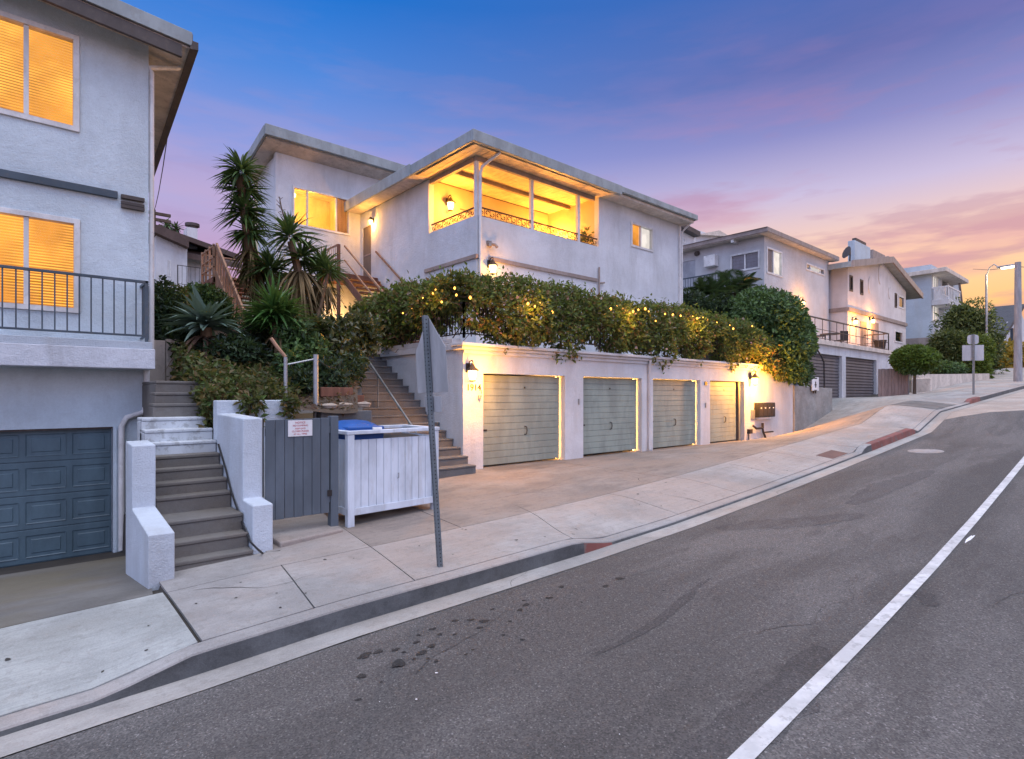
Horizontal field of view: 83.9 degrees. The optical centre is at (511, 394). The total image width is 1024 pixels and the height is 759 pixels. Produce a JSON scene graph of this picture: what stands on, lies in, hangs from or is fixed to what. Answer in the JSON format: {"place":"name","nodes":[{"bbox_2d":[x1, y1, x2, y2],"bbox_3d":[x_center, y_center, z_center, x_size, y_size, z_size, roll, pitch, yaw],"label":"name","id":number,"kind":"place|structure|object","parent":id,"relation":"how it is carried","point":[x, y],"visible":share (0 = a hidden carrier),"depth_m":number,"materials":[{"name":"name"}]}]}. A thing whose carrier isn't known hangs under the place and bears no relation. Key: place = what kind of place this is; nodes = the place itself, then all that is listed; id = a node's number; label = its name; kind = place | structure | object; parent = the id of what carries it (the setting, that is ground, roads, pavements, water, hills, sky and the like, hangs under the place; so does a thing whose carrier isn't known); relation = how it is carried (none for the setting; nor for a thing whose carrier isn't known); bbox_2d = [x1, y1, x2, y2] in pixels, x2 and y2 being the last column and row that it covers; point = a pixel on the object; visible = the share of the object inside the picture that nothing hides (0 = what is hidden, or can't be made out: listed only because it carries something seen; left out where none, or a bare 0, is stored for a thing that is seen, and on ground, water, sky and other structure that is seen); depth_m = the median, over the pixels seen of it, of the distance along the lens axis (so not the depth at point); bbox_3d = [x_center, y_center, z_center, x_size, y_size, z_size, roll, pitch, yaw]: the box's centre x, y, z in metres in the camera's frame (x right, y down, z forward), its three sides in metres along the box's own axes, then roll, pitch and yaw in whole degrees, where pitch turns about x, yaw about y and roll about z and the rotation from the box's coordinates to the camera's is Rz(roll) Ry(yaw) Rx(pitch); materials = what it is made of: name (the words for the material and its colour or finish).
{"place":"outdoors","nodes":[
{"label":"outdoors","id":0,"kind":"place"},
{"bbox_2d":[0,556,152,628],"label":"driveway floor","id":1,"kind":"structure","parent":0,"point":[32,595],"depth_m":6.14,"materials":[{"name":"concrete"}]},
{"bbox_2d":[126,440,174,590],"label":"stair wall","id":2,"kind":"structure","parent":1,"relation":"on","point":[150,548],"depth_m":6.40,"materials":[{"name":"paint"}]},
{"bbox_2d":[182,326,357,415],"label":"planting soil","id":3,"kind":"structure","parent":0,"point":[340,410],"depth_m":9.60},
{"bbox_2d":[150,339,180,380],"bbox_3d":[-5.805,-0.390,10.230,2.292,1.180,0.150,0,0,-41],"label":"garden fence","id":4,"kind":"object","parent":3,"relation":"on","point":[159,372],"visible":0.12,"depth_m":9.91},
{"bbox_2d":[154,275,198,349],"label":"dark shrub","id":5,"kind":"object","parent":3,"relation":"on","point":[169,297],"visible":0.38,"depth_m":10.50,"materials":[{"name":"green plant"}]},
{"bbox_2d":[165,282,194,312],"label":"warm lit shrub","id":6,"kind":"object","parent":3,"relation":"on","point":[181,289],"visible":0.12,"depth_m":11.84,"materials":[{"name":"green plant"}]},
{"bbox_2d":[154,282,250,371],"bbox_3d":[-5.487,-0.881,10.112,1.620,2.187,1.485,0,0,27],"label":"agave","id":7,"kind":"object","parent":3,"relation":"on","point":[202,319],"visible":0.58,"depth_m":9.92,"materials":[{"name":"green plant"}]},
{"bbox_2d":[184,280,240,329],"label":"dark shrub","id":8,"kind":"object","parent":3,"relation":"on","point":[212,293],"visible":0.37,"depth_m":12.94,"materials":[{"name":"green plant"}]},
{"bbox_2d":[161,309,280,368],"bbox_3d":[-5.120,-1.015,10.432,2.186,1.418,1.824,0,0,-41],"label":"dark shrub","id":9,"kind":"object","parent":3,"relation":"on","point":[246,346],"visible":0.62,"depth_m":9.97,"materials":[{"name":"green plant"}]},
{"bbox_2d":[201,243,258,324],"bbox_3d":[-7.968,-2.465,17.021,1.330,4.329,4.852,0,0,-41],"label":"timber stair","id":10,"kind":"object","parent":3,"relation":"on","point":[219,277],"visible":0.19,"depth_m":17.13,"materials":[{"name":"brown wood"}]},
{"bbox_2d":[167,339,312,438],"bbox_3d":[-4.059,-0.161,9.806,3.010,2.011,3.271,0,0,-41],"label":"ground ivy","id":11,"kind":"object","parent":3,"relation":"on","point":[223,376],"visible":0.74,"depth_m":8.73,"materials":[{"name":"green plant"}]},
{"bbox_2d":[207,146,278,315],"bbox_3d":[-5.852,-3.045,12.428,1.523,4.647,1.517,0,0,-41],"label":"yucca","id":12,"kind":"object","parent":3,"relation":"on","point":[243,187],"visible":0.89,"depth_m":12.35,"materials":[{"name":"green plant"}]},
{"bbox_2d":[230,273,320,356],"bbox_3d":[-4.420,-1.255,10.598,1.679,2.204,1.678,0,0,-41],"label":"yucca","id":13,"kind":"object","parent":3,"relation":"on","point":[276,307],"visible":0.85,"depth_m":10.44,"materials":[{"name":"green plant"}]},
{"bbox_2d":[217,334,360,415],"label":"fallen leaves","id":14,"kind":"object","parent":3,"relation":"on","point":[340,398],"visible":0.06,"depth_m":9.64,"materials":[{"name":"plant"}]},
{"bbox_2d":[240,197,351,333],"bbox_3d":[-4.574,-2.350,12.395,2.422,3.671,2.037,0,0,-41],"label":"yucca","id":15,"kind":"object","parent":3,"relation":"on","point":[299,277],"visible":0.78,"depth_m":12.09,"materials":[{"name":"green plant"}]},
{"bbox_2d":[272,311,333,376],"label":"leathery bush","id":16,"kind":"object","parent":3,"relation":"on","point":[303,344],"visible":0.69,"depth_m":10.37,"materials":[{"name":"green plant"}]},
{"bbox_2d":[270,337,336,417],"bbox_3d":[-3.377,-0.259,9.318,1.110,1.315,0.167,0,0,-41],"label":"handrail","id":17,"kind":"object","parent":3,"relation":"on","point":[315,372],"visible":0.87,"depth_m":9.35,"materials":[{"name":"metal"}]},
{"bbox_2d":[275,348,368,396],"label":"leathery bush","id":18,"kind":"object","parent":3,"relation":"on","point":[347,370],"visible":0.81,"depth_m":10.26,"materials":[{"name":"green plant"}]},
{"bbox_2d":[307,253,351,316],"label":"yucca","id":19,"kind":"object","parent":3,"relation":"on","point":[330,268],"visible":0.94,"depth_m":12.24,"materials":[{"name":"green plant"}]},
{"bbox_2d":[320,387,352,396],"bbox_3d":[-3.056,-0.053,9.921,0.580,0.160,0.070,0,0,-41],"label":"timber board","id":20,"kind":"object","parent":3,"relation":"on","point":[329,391],"visible":0.9,"depth_m":9.86,"materials":[{"name":"red wood"}]},
{"bbox_2d":[301,306,385,378],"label":"leathery bush","id":21,"kind":"object","parent":3,"relation":"on","point":[355,329],"visible":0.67,"depth_m":11.80,"materials":[{"name":"green plant"}]},
{"bbox_2d":[0,295,1021,758],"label":"hillside","id":22,"kind":"structure","parent":0,"point":[304,415],"depth_m":7.18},
{"bbox_2d":[0,0,197,567],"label":"apartment building","id":23,"kind":"structure","parent":22,"relation":"on","point":[91,93],"depth_m":8.66,"materials":[{"name":"white paint"}]},
{"bbox_2d":[0,10,79,132],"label":"window","id":24,"kind":"structure","parent":23,"relation":"in","point":[40,63],"depth_m":8.51,"materials":[{"name":"yellow glass"}]},
{"bbox_2d":[0,207,80,313],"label":"window","id":25,"kind":"structure","parent":23,"relation":"in","point":[29,239],"depth_m":8.50,"materials":[{"name":"yellow glass"}]},
{"bbox_2d":[0,429,110,567],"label":"garage door","id":26,"kind":"structure","parent":23,"relation":"in","point":[55,485],"depth_m":8.57,"materials":[{"name":"blue metal"}]},
{"bbox_2d":[154,222,241,291],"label":"brown roofed house","id":27,"kind":"structure","parent":22,"relation":"on","point":[174,249],"depth_m":31.65,"materials":[{"name":"white paint"}]},
{"bbox_2d":[240,123,697,413],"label":"white house","id":28,"kind":"structure","parent":22,"relation":"on","point":[520,210],"depth_m":19.84,"materials":[{"name":"paint"}]},
{"bbox_2d":[292,185,349,235],"bbox_3d":[-6.983,-6.725,20.890,2.184,1.402,0.135,0,0,-41],"label":"window","id":29,"kind":"structure","parent":28,"relation":"in","point":[293,186],"depth_m":20.86,"materials":[{"name":"yellow glass"}]},
{"bbox_2d":[363,225,370,275],"bbox_3d":[-5.445,-5.330,21.472,0.055,2.040,0.660,0,0,-41],"label":"side door","id":30,"kind":"structure","parent":28,"relation":"in","point":[366,231],"depth_m":21.45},
{"bbox_2d":[323,244,420,342],"bbox_3d":[-4.561,-3.087,19.208,1.560,4.375,5.594,0,0,-41],"label":"timber landing stair","id":31,"kind":"object","parent":28,"relation":"attached to","point":[357,282],"visible":0.27,"depth_m":19.81,"materials":[{"name":"red wood"}]},
{"bbox_2d":[631,221,653,252],"bbox_3d":[4.892,-5.970,21.569,1.394,0.932,0.145,0,0,-41],"label":"window","id":32,"kind":"structure","parent":28,"relation":"in","point":[646,238],"depth_m":21.79,"materials":[{"name":"white glass"}]},
{"bbox_2d":[0,389,1023,757],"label":"gutter","id":33,"kind":"object","parent":22,"relation":"on","point":[102,713],"visible":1,"depth_m":4.90,"materials":[{"name":"concrete"}]},
{"bbox_2d":[0,543,584,736],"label":"kerb face","id":34,"kind":"object","parent":33,"relation":"on","point":[231,653],"visible":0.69,"depth_m":4.90},
{"bbox_2d":[612,445,871,544],"bbox_3d":[5.150,1.633,10.867,10.150,0.776,0.017,0,0,-41],"label":"kerb face","id":35,"kind":"object","parent":33,"relation":"on","point":[867,449],"visible":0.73,"depth_m":9.64},
{"bbox_2d":[871,430,915,450],"bbox_3d":[10.406,1.219,15.453,3.800,0.437,0.017,0,0,-41],"label":"red kerb face","id":36,"kind":"object","parent":33,"relation":"on","point":[880,444],"visible":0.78,"depth_m":15.28},
{"bbox_2d":[372,338,792,468],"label":"garage block","id":37,"kind":"structure","parent":22,"relation":"on","point":[516,404],"depth_m":15.10,"materials":[{"name":"white paint"}]},
{"bbox_2d":[466,360,478,381],"bbox_3d":[-0.873,-0.528,12.434,0.288,0.490,0.312,0,0,-41],"label":"wall lantern","id":38,"kind":"object","parent":37,"relation":"attached to","point":[471,369],"depth_m":12.36,"materials":[{"name":"glass"}]},
{"bbox_2d":[483,375,558,465],"bbox_3d":[0.246,0.580,13.802,2.593,2.080,0.113,0,0,-41],"label":"garage door","id":39,"kind":"structure","parent":37,"relation":"in","point":[521,413],"depth_m":13.76,"materials":[{"name":"grey metal"}]},
{"bbox_2d":[345,261,783,373],"bbox_3d":[3.022,-1.845,18.683,15.919,2.568,5.460,0,0,-41],"label":"flowering hedge","id":40,"kind":"object","parent":37,"relation":"on","point":[399,298],"visible":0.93,"depth_m":14.50,"materials":[{"name":"green plant"}]},
{"bbox_2d":[402,287,752,329],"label":"string lights","id":41,"kind":"object","parent":40,"relation":"attached to","point":[562,312],"visible":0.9,"depth_m":13.58,"materials":[{"name":"yellow glass"}]},
{"bbox_2d":[376,302,752,358],"bbox_3d":[3.706,-1.670,19.635,16.444,0.800,4.324,0,0,-41],"label":"deck railing","id":42,"kind":"object","parent":37,"relation":"on","point":[471,333],"visible":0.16,"depth_m":13.42,"materials":[{"name":"black metal"}]},
{"bbox_2d":[583,378,635,454],"bbox_3d":[2.741,0.570,15.977,2.493,2.060,0.113,0,0,-41],"label":"garage door","id":43,"kind":"structure","parent":37,"relation":"in","point":[609,405],"depth_m":15.96,"materials":[{"name":"grey metal"}]},
{"bbox_2d":[653,380,694,447],"bbox_3d":[5.130,0.580,18.061,2.593,2.080,0.113,0,0,-41],"label":"garage door","id":44,"kind":"structure","parent":37,"relation":"in","point":[673,401],"depth_m":18.07,"materials":[{"name":"grey metal"}]},
{"bbox_2d":[685,271,735,360],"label":"bushy shrub","id":45,"kind":"object","parent":37,"relation":"on","point":[717,286],"visible":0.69,"depth_m":25.45,"materials":[{"name":"green plant"}]},
{"bbox_2d":[710,382,735,441],"bbox_3d":[7.385,0.580,20.029,2.058,2.080,0.113,0,0,-41],"label":"garage door","id":46,"kind":"structure","parent":37,"relation":"in","point":[722,394],"depth_m":20.07,"materials":[{"name":"beige metal"}]},
{"bbox_2d":[722,332,789,381],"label":"hedge","id":47,"kind":"object","parent":37,"relation":"on","point":[772,365],"visible":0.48,"depth_m":21.56,"materials":[{"name":"green plant"}]},
{"bbox_2d":[754,402,774,418],"bbox_3d":[9.619,0.597,21.651,1.329,0.618,0.212,0,0,-41],"label":"mailbox","id":48,"kind":"object","parent":37,"relation":"attached to","point":[765,410],"visible":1,"depth_m":21.45,"materials":[{"name":"black metal"}]},
{"bbox_2d":[324,402,901,546],"bbox_3d":[4.975,1.067,15.480,21.335,1.598,4.096,0,0,-41],"label":"driveway apron","id":49,"kind":"object","parent":22,"relation":"on","point":[478,496],"visible":0.85,"depth_m":11.03,"materials":[{"name":"concrete"}]},
{"bbox_2d":[338,424,439,527],"bbox_3d":[-2.035,1.180,8.768,1.580,1.360,1.130,0,0,-41],"label":"bin enclosure","id":50,"kind":"object","parent":49,"relation":"on","point":[379,474],"visible":0.77,"depth_m":8.29,"materials":[{"name":"white paint"}]},
{"bbox_2d":[338,420,383,439],"bbox_3d":[-2.324,1.018,8.536,0.660,1.279,0.720,0,0,-41],"label":"wheeled bin","id":51,"kind":"object","parent":50,"relation":"in","point":[351,425],"visible":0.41,"depth_m":8.33,"materials":[{"name":"blue plastic"}]},
{"bbox_2d":[681,225,726,244],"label":"house","id":52,"kind":"structure","parent":22,"relation":"on","point":[691,235],"depth_m":49.49,"materials":[{"name":"white paint"}]},
{"bbox_2d":[683,287,735,318],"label":"dark shrub","id":53,"kind":"object","parent":22,"relation":"on","point":[714,303],"visible":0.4,"depth_m":24.43,"materials":[{"name":"green plant"}]},
{"bbox_2d":[707,269,762,359],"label":"bushy shrub","id":54,"kind":"object","parent":22,"relation":"on","point":[740,282],"visible":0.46,"depth_m":27.72,"materials":[{"name":"green plant"}]},
{"bbox_2d":[683,227,838,383],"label":"grey house","id":55,"kind":"structure","parent":22,"relation":"on","point":[769,256],"depth_m":30.50,"materials":[{"name":"paint"}]},
{"bbox_2d":[683,260,694,292],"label":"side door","id":56,"kind":"structure","parent":55,"relation":"in","point":[689,266],"depth_m":31.82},
{"bbox_2d":[730,249,759,272],"bbox_3d":[12.019,-6.873,29.346,0.147,0.955,1.591,0,0,-41],"label":"window","id":57,"kind":"structure","parent":55,"relation":"in","point":[743,256],"depth_m":29.32,"materials":[{"name":"grey glass"}]},
{"bbox_2d":[766,246,782,277],"bbox_3d":[13.477,-6.825,29.323,1.776,1.356,0.145,0,0,-41],"label":"window","id":58,"kind":"structure","parent":55,"relation":"in","point":[777,256],"depth_m":29.62,"materials":[{"name":"white glass"}]},
{"bbox_2d":[720,284,819,386],"bbox_3d":[11.116,-2.446,23.776,5.032,4.407,3.853,0,0,-14],"label":"round bush","id":59,"kind":"object","parent":22,"relation":"on","point":[785,319],"visible":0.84,"depth_m":22.42,"materials":[{"name":"green plant"}]},
{"bbox_2d":[687,339,892,397],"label":"rollup garage","id":60,"kind":"structure","parent":22,"relation":"on","point":[851,370],"depth_m":30.46,"materials":[{"name":"white paint"}]},
{"bbox_2d":[809,354,838,397],"bbox_3d":[15.445,-0.898,28.283,4.102,2.236,0.080,0,0,-41],"label":"rollup door","id":61,"kind":"structure","parent":60,"relation":"in","point":[831,362],"depth_m":28.73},
{"bbox_2d":[810,316,888,349],"bbox_3d":[15.758,-3.220,33.015,12.995,1.080,7.004,0,0,-41],"label":"deck railing","id":62,"kind":"object","parent":60,"relation":"on","point":[867,335],"visible":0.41,"depth_m":30.74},
{"bbox_2d":[846,357,873,397],"bbox_3d":[19.237,-0.898,31.591,4.791,2.236,0.080,0,0,-41],"label":"rollup door","id":63,"kind":"structure","parent":60,"relation":"in","point":[859,372],"depth_m":31.59,"materials":[{"name":"metal"}]},
{"bbox_2d":[827,238,922,368],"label":"gabled house","id":64,"kind":"structure","parent":22,"relation":"on","point":[865,282],"depth_m":36.88,"materials":[{"name":"white paint"}]},
{"bbox_2d":[860,321,878,347],"bbox_3d":[22.845,-3.707,36.364,3.392,2.015,0.029,0,0,-41],"label":"patio door","id":65,"kind":"structure","parent":64,"relation":"in","point":[875,326],"depth_m":35.93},
{"bbox_2d":[904,264,968,375],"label":"house","id":66,"kind":"structure","parent":22,"relation":"on","point":[940,288],"depth_m":48.79,"materials":[{"name":"white paint"}]},
{"bbox_2d":[926,296,1013,374],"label":"bushy tree","id":67,"kind":"object","parent":22,"relation":"on","point":[959,325],"visible":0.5,"depth_m":40.66,"materials":[{"name":"green plant"}]},
{"bbox_2d":[967,331,997,378],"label":"lime shrub","id":68,"kind":"object","parent":22,"relation":"on","point":[984,366],"visible":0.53,"depth_m":37.48,"materials":[{"name":"green plant"}]},
{"bbox_2d":[988,304,1023,349],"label":"white house","id":69,"kind":"structure","parent":22,"relation":"on","point":[1006,313],"depth_m":79.51,"materials":[{"name":"paint"}]},
{"bbox_2d":[995,337,1023,368],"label":"yellow tree","id":70,"kind":"object","parent":22,"relation":"on","point":[1009,353],"visible":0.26,"depth_m":49.21,"materials":[{"name":"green plant"}]},
{"bbox_2d":[0,368,1023,642],"bbox_3d":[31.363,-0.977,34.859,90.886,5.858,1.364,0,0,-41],"label":"sidewalk","id":71,"kind":"structure","parent":0,"point":[220,610],"depth_m":7.36,"materials":[{"name":"concrete"}]},
{"bbox_2d":[0,592,197,716],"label":"driveway ramp","id":72,"kind":"structure","parent":71,"relation":"on","point":[55,658],"depth_m":4.44,"materials":[{"name":"grey concrete"}]},
{"bbox_2d":[137,381,252,570],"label":"concrete stairs","id":73,"kind":"structure","parent":71,"relation":"on","point":[202,517],"depth_m":7.26,"materials":[{"name":"concrete"}]},
{"bbox_2d":[159,525,369,593],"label":"pavement by steps","id":74,"kind":"structure","parent":71,"relation":"on","point":[343,541],"depth_m":6.41,"materials":[{"name":"concrete"}]},
{"bbox_2d":[217,413,272,554],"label":"planter side wall","id":75,"kind":"structure","parent":74,"relation":"on","point":[239,439],"depth_m":7.05,"materials":[{"name":"paint"}]},
{"bbox_2d":[217,444,279,553],"bbox_3d":[-3.323,1.272,7.182,0.332,1.218,1.784,0,0,-41],"label":"cable","id":76,"kind":"object","parent":75,"relation":"attached to","point":[247,535],"visible":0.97,"depth_m":7.18,"materials":[{"name":"black plastic"}]},
{"bbox_2d":[262,416,337,526],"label":"bin gate","id":77,"kind":"structure","parent":75,"relation":"attached to","point":[301,475],"depth_m":7.42,"materials":[{"name":"grey paint"}]},
{"bbox_2d":[288,420,311,436],"bbox_3d":[-2.753,0.431,7.407,0.315,0.208,0.011,0,0,-41],"label":"notice sign","id":78,"kind":"object","parent":77,"relation":"attached to","point":[299,427],"visible":1,"depth_m":7.40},
{"bbox_2d":[213,400,292,498],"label":"planter back wall","id":79,"kind":"structure","parent":74,"relation":"on","point":[229,406],"depth_m":8.17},
{"bbox_2d":[273,513,342,547],"bbox_3d":[-2.916,1.835,7.843,1.077,0.229,1.546,0,0,-41],"label":"concrete pad","id":80,"kind":"object","parent":74,"relation":"on","point":[291,531],"visible":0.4,"depth_m":7.52,"materials":[{"name":"concrete"}]},
{"bbox_2d":[0,539,583,730],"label":"kerb top","id":81,"kind":"structure","parent":71,"relation":"on","point":[12,720],"depth_m":4.54,"materials":[{"name":"concrete"}]},
{"bbox_2d":[317,410,371,421],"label":"kerb wall","id":82,"kind":"structure","parent":71,"relation":"on","point":[365,415],"depth_m":9.54,"materials":[{"name":"grey concrete"}]},
{"bbox_2d":[358,354,475,478],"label":"concrete stairs","id":83,"kind":"structure","parent":71,"relation":"on","point":[453,461],"depth_m":13.05,"materials":[{"name":"concrete"}]},
{"bbox_2d":[361,348,416,432],"bbox_3d":[-2.929,0.088,12.752,0.097,2.617,2.929,0,0,-41],"label":"stair handrail","id":84,"kind":"object","parent":83,"relation":"on","point":[390,393],"visible":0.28,"depth_m":12.69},
{"bbox_2d":[416,315,447,566],"bbox_3d":[-0.869,0.503,6.150,0.201,2.717,0.765,0,0,-41],"label":"sign post","id":85,"kind":"object","parent":71,"relation":"on","point":[431,366],"visible":1,"depth_m":6.11,"materials":[{"name":"grey metal"}]},
{"bbox_2d":[605,443,870,541],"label":"kerb top","id":86,"kind":"structure","parent":71,"relation":"on","point":[681,516],"depth_m":9.59,"materials":[{"name":"concrete"}]},
{"bbox_2d":[584,542,611,552],"bbox_3d":[1.119,1.953,7.350,0.550,0.173,0.017,0,0,-41],"label":"red kerb face","id":87,"kind":"object","parent":86,"relation":"attached to","point":[589,547],"visible":0.61,"depth_m":7.29},
{"bbox_2d":[793,385,831,431],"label":"retaining wall","id":88,"kind":"structure","parent":71,"relation":"on","point":[810,407],"depth_m":24.52,"materials":[{"name":"paint"}]},
{"bbox_2d":[911,378,931,392],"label":"garden wall pier","id":89,"kind":"structure","parent":71,"relation":"on","point":[923,384],"depth_m":31.05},
{"bbox_2d":[914,402,968,430],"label":"kerb top","id":90,"kind":"structure","parent":71,"relation":"on","point":[924,422],"depth_m":18.17,"materials":[{"name":"concrete"}]},
{"bbox_2d":[912,373,988,388],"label":"garden wall","id":91,"kind":"structure","parent":71,"relation":"on","point":[940,380],"depth_m":33.52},
{"bbox_2d":[931,359,969,373],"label":"clipped hedge","id":92,"kind":"object","parent":71,"relation":"on","point":[949,367],"visible":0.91,"depth_m":35.88,"materials":[{"name":"green plant"}]},
{"bbox_2d":[962,334,983,394],"bbox_3d":[19.284,-1.256,23.792,0.760,2.575,0.103,0,0,17],"label":"street sign post","id":93,"kind":"object","parent":71,"relation":"on","point":[973,352],"visible":0.97,"depth_m":23.79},
{"bbox_2d":[1013,262,1022,381],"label":"utility pole","id":94,"kind":"object","parent":71,"relation":"on","point":[1017,371],"visible":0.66,"depth_m":33.52,"materials":[{"name":"grey wood"}]},
{"bbox_2d":[1,410,1023,758],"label":"asphalt road","id":95,"kind":"structure","parent":0,"point":[913,678],"depth_m":4.35,"materials":[{"name":"asphalt"}]},
{"bbox_2d":[355,577,663,700],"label":"road stains","id":96,"kind":"object","parent":95,"relation":"on","point":[399,662],"visible":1,"depth_m":4.54,"materials":[{"name":"asphalt"}]},
{"bbox_2d":[415,444,1023,672],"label":"road cracks","id":97,"kind":"object","parent":95,"relation":"on","point":[714,558],"visible":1,"depth_m":5.31,"materials":[{"name":"asphalt"}]},
{"bbox_2d":[594,470,940,758],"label":"road patches","id":98,"kind":"object","parent":95,"relation":"on","point":[726,733],"visible":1,"depth_m":3.91,"materials":[{"name":"asphalt"}]},
{"bbox_2d":[727,457,1023,758],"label":"road line","id":99,"kind":"object","parent":95,"relation":"on","point":[761,739],"visible":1,"depth_m":4.29,"materials":[{"name":"paint"}]},
{"bbox_2d":[120,0,1023,318],"label":"sky","id":100,"kind":"structure","parent":0,"point":[896,127],"materials":[{"name":"blue"}]},
{"bbox_2d":[803,389,964,429],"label":"driveway","id":101,"kind":"structure","parent":0,"point":[845,407],"depth_m":25.59,"materials":[{"name":"concrete"}]},
{"bbox_2d":[878,369,908,396],"bbox_3d":[19.519,-0.638,29.307,1.325,1.540,0.794,0,0,3],"label":"board fence","id":102,"kind":"object","parent":101,"relation":"on","point":[891,382],"visible":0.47,"depth_m":29.13,"materials":[{"name":"brown wood"}]},
{"bbox_2d":[887,343,942,393],"bbox_3d":[20.050,-1.335,28.391,2.288,2.564,2.359,0,0,-41],"label":"topiary tree","id":103,"kind":"object","parent":101,"relation":"on","point":[914,360],"visible":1,"depth_m":27.87,"materials":[{"name":"green plant"}]},
{"bbox_2d":[909,367,1023,393],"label":"pavement","id":104,"kind":"structure","parent":0,"point":[1003,377],"depth_m":34.06,"materials":[{"name":"concrete"}]},
{"bbox_2d":[985,264,1014,332],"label":"street lamp","id":105,"kind":"object","parent":104,"relation":"on","point":[986,292],"visible":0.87,"depth_m":40.28,"materials":[{"name":"metal"}]},
{"bbox_2d":[946,391,1023,418],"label":"pale concrete road","id":106,"kind":"structure","parent":0,"point":[1014,402],"depth_m":19.57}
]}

